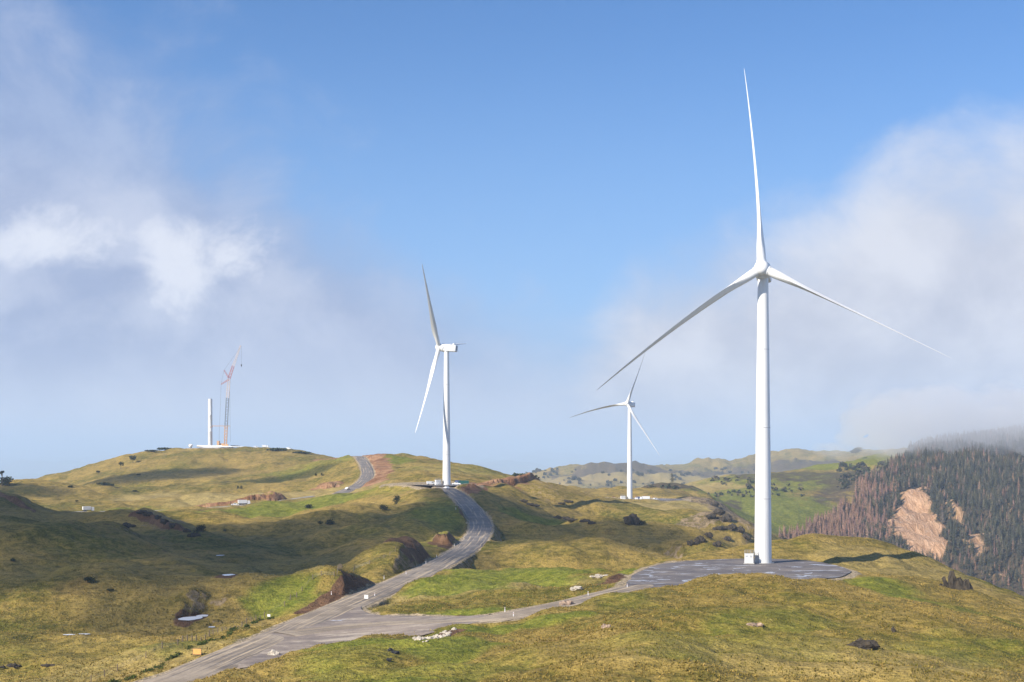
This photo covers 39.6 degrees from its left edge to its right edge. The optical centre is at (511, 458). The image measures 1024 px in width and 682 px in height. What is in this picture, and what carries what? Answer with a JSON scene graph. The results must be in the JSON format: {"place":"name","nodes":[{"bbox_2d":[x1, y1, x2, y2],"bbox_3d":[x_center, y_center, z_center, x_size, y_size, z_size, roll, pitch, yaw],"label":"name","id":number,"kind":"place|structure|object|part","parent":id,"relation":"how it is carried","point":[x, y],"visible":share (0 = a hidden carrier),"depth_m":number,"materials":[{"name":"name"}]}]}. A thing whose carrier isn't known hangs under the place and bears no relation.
{"place":"outdoors","nodes":[
{"label":"outdoors","id":0,"kind":"place"},
{"bbox_2d":[82,506,93,510],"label":"flatbed truck","id":1,"kind":"object","parent":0,"point":[85,508],"visible":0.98,"depth_m":977.05,"materials":[{"name":"metal"}]},
{"bbox_2d":[178,616,202,619],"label":"pond","id":2,"kind":"structure","parent":0,"point":[190,618],"depth_m":358.73,"materials":[{"name":"white liquid"}]},
{"bbox_2d":[74,496,313,511],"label":"terrace track","id":3,"kind":"structure","parent":0,"point":[221,506],"depth_m":980.28,"materials":[{"name":"grey gravel"}]},
{"bbox_2d":[238,500,249,504],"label":"flatbed truck","id":4,"kind":"object","parent":3,"relation":"on","point":[240,502],"visible":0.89,"depth_m":968.71,"materials":[{"name":"metal"}]},
{"bbox_2d":[141,486,491,681],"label":"gravel road","id":5,"kind":"structure","parent":0,"point":[475,537],"depth_m":342.17,"materials":[{"name":"grey gravel"}]},
{"bbox_2d":[335,456,373,492],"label":"road","id":6,"kind":"structure","parent":0,"point":[367,475],"depth_m":1110.73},
{"bbox_2d":[277,584,652,635],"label":"branch road","id":7,"kind":"structure","parent":0,"point":[522,613],"depth_m":295.32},
{"bbox_2d":[559,600,573,604],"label":"boulder","id":8,"kind":"object","parent":7,"relation":"on","point":[567,602],"visible":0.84,"depth_m":300.35,"materials":[{"name":"beige stone"}]},
{"bbox_2d":[0,441,1023,681],"bbox_3d":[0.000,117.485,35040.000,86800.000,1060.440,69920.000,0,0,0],"label":"ground","id":9,"kind":"structure","parent":0,"point":[47,533],"depth_m":453.41,"materials":[{"name":"green plant"}]},
{"bbox_2d":[0,476,13,485],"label":"shrub","id":10,"kind":"object","parent":9,"relation":"on","point":[7,480],"visible":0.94,"depth_m":1214.79,"materials":[{"name":"green plant"}]},
{"bbox_2d":[0,663,21,667],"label":"rock outcrop","id":11,"kind":"object","parent":9,"relation":"on","point":[14,665],"visible":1,"depth_m":289.63,"materials":[{"name":"grey stone"}]},
{"bbox_2d":[40,663,54,667],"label":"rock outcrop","id":12,"kind":"object","parent":9,"relation":"on","point":[46,665],"visible":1,"depth_m":288.01,"materials":[{"name":"grey stone"}]},
{"bbox_2d":[84,576,95,582],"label":"shrub","id":13,"kind":"object","parent":9,"relation":"on","point":[88,579],"visible":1,"depth_m":382.58,"materials":[{"name":"green plant"}]},
{"bbox_2d":[97,482,110,485],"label":"shrub","id":14,"kind":"object","parent":9,"relation":"on","point":[103,483],"visible":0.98,"depth_m":1402.25,"materials":[{"name":"green plant"}]},
{"bbox_2d":[122,522,135,527],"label":"rock outcrop","id":15,"kind":"object","parent":9,"relation":"on","point":[127,525],"visible":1,"depth_m":550.61,"materials":[{"name":"grey stone"}]},
{"bbox_2d":[136,510,146,513],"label":"rock outcrop","id":16,"kind":"object","parent":9,"relation":"on","point":[141,511],"visible":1,"depth_m":654.26,"materials":[{"name":"grey stone"}]},
{"bbox_2d":[142,511,152,515],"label":"rock outcrop","id":17,"kind":"object","parent":9,"relation":"on","point":[146,513],"visible":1,"depth_m":650.79,"materials":[{"name":"grey stone"}]},
{"bbox_2d":[156,447,169,449],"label":"shrub","id":18,"kind":"object","parent":9,"relation":"on","point":[161,448],"visible":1,"depth_m":1669.05,"materials":[{"name":"green plant"}]},
{"bbox_2d":[160,519,169,524],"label":"rock outcrop","id":19,"kind":"object","parent":9,"relation":"on","point":[164,521],"visible":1,"depth_m":632.75,"materials":[{"name":"grey stone"}]},
{"bbox_2d":[108,615,274,681],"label":"roadside weeds","id":20,"kind":"object","parent":9,"relation":"on","point":[204,642],"visible":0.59,"depth_m":277.78,"materials":[{"name":"green plant"}]},
{"bbox_2d":[187,533,200,536],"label":"rock outcrop","id":21,"kind":"object","parent":9,"relation":"on","point":[193,535],"visible":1,"depth_m":589.35,"materials":[{"name":"grey stone"}]},
{"bbox_2d":[193,648,200,655],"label":"road sign","id":22,"kind":"object","parent":9,"relation":"on","point":[196,651],"visible":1,"depth_m":272.35,"materials":[{"name":"orange metal"}]},
{"bbox_2d":[196,524,205,531],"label":"shrub","id":23,"kind":"object","parent":9,"relation":"on","point":[201,527],"visible":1,"depth_m":605.18,"materials":[{"name":"green plant"}]},
{"bbox_2d":[90,571,334,681],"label":"wire fence","id":24,"kind":"object","parent":9,"relation":"on","point":[187,637],"visible":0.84,"depth_m":302.16,"materials":[{"name":"brown wood"}]},
{"bbox_2d":[266,448,287,450],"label":"shrub","id":25,"kind":"object","parent":9,"relation":"on","point":[278,449],"visible":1,"depth_m":1563.82,"materials":[{"name":"green plant"}]},
{"bbox_2d":[292,451,310,453],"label":"shrub","id":26,"kind":"object","parent":9,"relation":"on","point":[305,452],"visible":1,"depth_m":1546.19,"materials":[{"name":"green plant"}]},
{"bbox_2d":[325,519,334,524],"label":"shrub","id":27,"kind":"object","parent":9,"relation":"on","point":[330,521],"visible":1,"depth_m":695.73,"materials":[{"name":"green plant"}]},
{"bbox_2d":[237,606,488,667],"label":"road junction","id":28,"kind":"object","parent":9,"relation":"on","point":[288,643],"visible":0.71,"depth_m":285.12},
{"bbox_2d":[267,649,279,654],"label":"boulder","id":29,"kind":"object","parent":28,"relation":"on","point":[272,652],"visible":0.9,"depth_m":258.97,"materials":[{"name":"white stone"}]},
{"bbox_2d":[337,547,395,571],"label":"wire fence","id":30,"kind":"object","parent":9,"relation":"on","point":[369,560],"visible":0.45,"depth_m":444.30,"materials":[{"name":"brown wood"}]},
{"bbox_2d":[379,504,387,509],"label":"shrub","id":31,"kind":"object","parent":9,"relation":"on","point":[381,507],"visible":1,"depth_m":736.82,"materials":[{"name":"green plant"}]},
{"bbox_2d":[392,494,400,504],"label":"shrub","id":32,"kind":"object","parent":9,"relation":"on","point":[395,500],"visible":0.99,"depth_m":776.65,"materials":[{"name":"green plant"}]},
{"bbox_2d":[412,627,456,641],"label":"riprap stones","id":33,"kind":"object","parent":9,"relation":"on","point":[433,636],"visible":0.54,"depth_m":255.24,"materials":[{"name":"white stone"}]},
{"bbox_2d":[431,484,475,485],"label":"turbine hardstand","id":34,"kind":"structure","parent":9,"relation":"on","point":[446,485],"depth_m":848.12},
{"bbox_2d":[434,478,441,484],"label":"transformer cabinet","id":35,"kind":"object","parent":34,"relation":"on","point":[437,482],"visible":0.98,"depth_m":865.04,"materials":[{"name":"metal"}]},
{"bbox_2d":[415,265,465,484],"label":"wind turbine","id":36,"kind":"object","parent":34,"relation":"on","point":[446,349],"visible":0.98,"depth_m":866.05,"materials":[{"name":"metal"}]},
{"bbox_2d":[458,480,468,483],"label":"shipping container","id":37,"kind":"object","parent":34,"relation":"on","point":[463,481],"visible":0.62,"depth_m":871.02,"materials":[{"name":"teal metal"}]},
{"bbox_2d":[512,473,539,478],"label":"shrub","id":38,"kind":"object","parent":9,"relation":"on","point":[515,474],"visible":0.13,"depth_m":1293.73,"materials":[{"name":"green plant"}]},
{"bbox_2d":[570,586,582,590],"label":"boulder","id":39,"kind":"object","parent":9,"relation":"on","point":[576,588],"visible":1,"depth_m":339.54,"materials":[{"name":"grey stone"}]},
{"bbox_2d":[589,574,607,577],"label":"boulder","id":40,"kind":"object","parent":9,"relation":"on","point":[597,576],"visible":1,"depth_m":362.69,"materials":[{"name":"grey stone"}]},
{"bbox_2d":[601,624,610,628],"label":"boulder","id":41,"kind":"object","parent":9,"relation":"on","point":[605,626],"visible":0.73,"depth_m":246.02,"materials":[{"name":"beige stone"}]},
{"bbox_2d":[623,513,639,524],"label":"shrub","id":42,"kind":"object","parent":9,"relation":"on","point":[632,519],"visible":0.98,"depth_m":668.87,"materials":[{"name":"green plant"}]},
{"bbox_2d":[618,498,683,500],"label":"turbine hardstand","id":43,"kind":"structure","parent":9,"relation":"on","point":[661,499],"depth_m":1250.65,"materials":[{"name":"grey gravel"}]},
{"bbox_2d":[570,354,658,498],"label":"wind turbine","id":44,"kind":"object","parent":43,"relation":"on","point":[628,403],"visible":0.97,"depth_m":1242.14,"materials":[{"name":"metal"}]},
{"bbox_2d":[686,540,698,545],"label":"shrub","id":45,"kind":"object","parent":9,"relation":"on","point":[690,542],"visible":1,"depth_m":617.89,"materials":[{"name":"green plant"}]},
{"bbox_2d":[694,535,705,542],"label":"shrub","id":46,"kind":"object","parent":9,"relation":"on","point":[700,539],"visible":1,"depth_m":619.87,"materials":[{"name":"green plant"}]},
{"bbox_2d":[525,460,884,497],"bbox_3d":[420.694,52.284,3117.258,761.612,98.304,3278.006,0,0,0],"label":"hillside scrub","id":47,"kind":"object","parent":9,"relation":"on","point":[844,481],"visible":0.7,"depth_m":1923.30,"materials":[{"name":"green plant"}]},
{"bbox_2d":[704,532,712,538],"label":"shrub","id":48,"kind":"object","parent":9,"relation":"on","point":[709,535],"visible":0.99,"depth_m":669.93,"materials":[{"name":"green plant"}]},
{"bbox_2d":[706,513,715,518],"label":"rock outcrop","id":49,"kind":"object","parent":9,"relation":"on","point":[711,516],"visible":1,"depth_m":889.92,"materials":[{"name":"grey stone"}]},
{"bbox_2d":[710,501,718,506],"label":"rock outcrop","id":50,"kind":"object","parent":9,"relation":"on","point":[715,503],"visible":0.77,"depth_m":1230.10,"materials":[{"name":"grey stone"}]},
{"bbox_2d":[712,540,721,546],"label":"shrub","id":51,"kind":"object","parent":9,"relation":"on","point":[718,543],"visible":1,"depth_m":618.15,"materials":[{"name":"green plant"}]},
{"bbox_2d":[713,508,724,515],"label":"shrub","id":52,"kind":"object","parent":9,"relation":"on","point":[719,511],"visible":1,"depth_m":896.44,"materials":[{"name":"green plant"}]},
{"bbox_2d":[712,526,725,530],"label":"shrub","id":53,"kind":"object","parent":9,"relation":"on","point":[720,528],"visible":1,"depth_m":879.46,"materials":[{"name":"plant"}]},
{"bbox_2d":[715,514,731,522],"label":"shrub","id":54,"kind":"object","parent":9,"relation":"on","point":[725,518],"visible":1,"depth_m":890.08,"materials":[{"name":"plant"}]},
{"bbox_2d":[722,536,730,540],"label":"rock outcrop","id":55,"kind":"object","parent":9,"relation":"on","point":[727,538],"visible":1,"depth_m":869.63,"materials":[{"name":"grey stone"}]},
{"bbox_2d":[725,523,736,530],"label":"shrub","id":56,"kind":"object","parent":9,"relation":"on","point":[731,527],"visible":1,"depth_m":881.91,"materials":[{"name":"plant"}]},
{"bbox_2d":[625,559,850,588],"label":"turbine hardstand","id":57,"kind":"structure","parent":9,"relation":"on","point":[671,574],"depth_m":380.39,"materials":[{"name":"grey gravel"}]},
{"bbox_2d":[744,550,754,563],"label":"transformer cabinet","id":58,"kind":"object","parent":57,"relation":"on","point":[749,558],"visible":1,"depth_m":403.91,"materials":[{"name":"metal"}]},
{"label":"door","id":59,"kind":"part","parent":58,"relation":"part of","materials":[{"name":"white paint"}]},
{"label":"door","id":60,"kind":"part","parent":58,"relation":"part of","materials":[{"name":"white paint"}]},
{"bbox_2d":[597,70,947,563],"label":"wind turbine","id":61,"kind":"object","parent":57,"relation":"on","point":[763,271],"visible":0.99,"depth_m":406.07,"materials":[{"name":"metal"}]},
{"bbox_2d":[735,526,744,532],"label":"shrub","id":62,"kind":"object","parent":9,"relation":"on","point":[740,529],"visible":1,"depth_m":881.97,"materials":[{"name":"green plant"}]},
{"bbox_2d":[742,533,750,539],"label":"rock outcrop","id":63,"kind":"object","parent":9,"relation":"on","point":[746,536],"visible":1,"depth_m":879.48,"materials":[{"name":"grey stone"}]},
{"bbox_2d":[746,622,763,626],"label":"boulder","id":64,"kind":"object","parent":9,"relation":"on","point":[755,624],"visible":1,"depth_m":248.08,"materials":[{"name":"beige stone"}]},
{"bbox_2d":[846,637,879,649],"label":"boulder","id":65,"kind":"object","parent":9,"relation":"on","point":[860,642],"visible":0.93,"depth_m":215.35,"materials":[{"name":"grey stone"}]},
{"bbox_2d":[778,424,1023,589],"bbox_3d":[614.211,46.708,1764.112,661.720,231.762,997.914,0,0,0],"label":"forest trees","id":66,"kind":"object","parent":9,"relation":"on","point":[903,470],"visible":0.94,"depth_m":1765.15,"materials":[{"name":"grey plant"}]},
{"bbox_2d":[939,570,972,589],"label":"rock outcrop","id":67,"kind":"object","parent":9,"relation":"on","point":[958,583],"visible":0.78,"depth_m":378.54,"materials":[{"name":"grey stone"}]},
{"bbox_2d":[0,0,1023,457],"label":"sky","id":68,"kind":"structure","parent":0,"point":[185,184],"materials":[{"name":"blue"}]},
{"label":"crane hardstand","id":69,"kind":"structure","parent":0,"visible":0},
{"bbox_2d":[208,399,212,444],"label":"turbine tower","id":70,"kind":"structure","parent":69,"relation":"on","point":[210,441],"depth_m":1648.09,"materials":[{"name":"metal"}]},
{"bbox_2d":[197,445,242,447],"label":"blade on stands","id":71,"kind":"object","parent":69,"relation":"on","point":[208,446],"visible":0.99,"depth_m":1636.36,"materials":[{"name":"white paint"}]},
{"bbox_2d":[212,346,241,447],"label":"crawler crane","id":72,"kind":"object","parent":69,"relation":"on","point":[224,425],"visible":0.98,"depth_m":1649.14,"materials":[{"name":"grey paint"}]}
]}

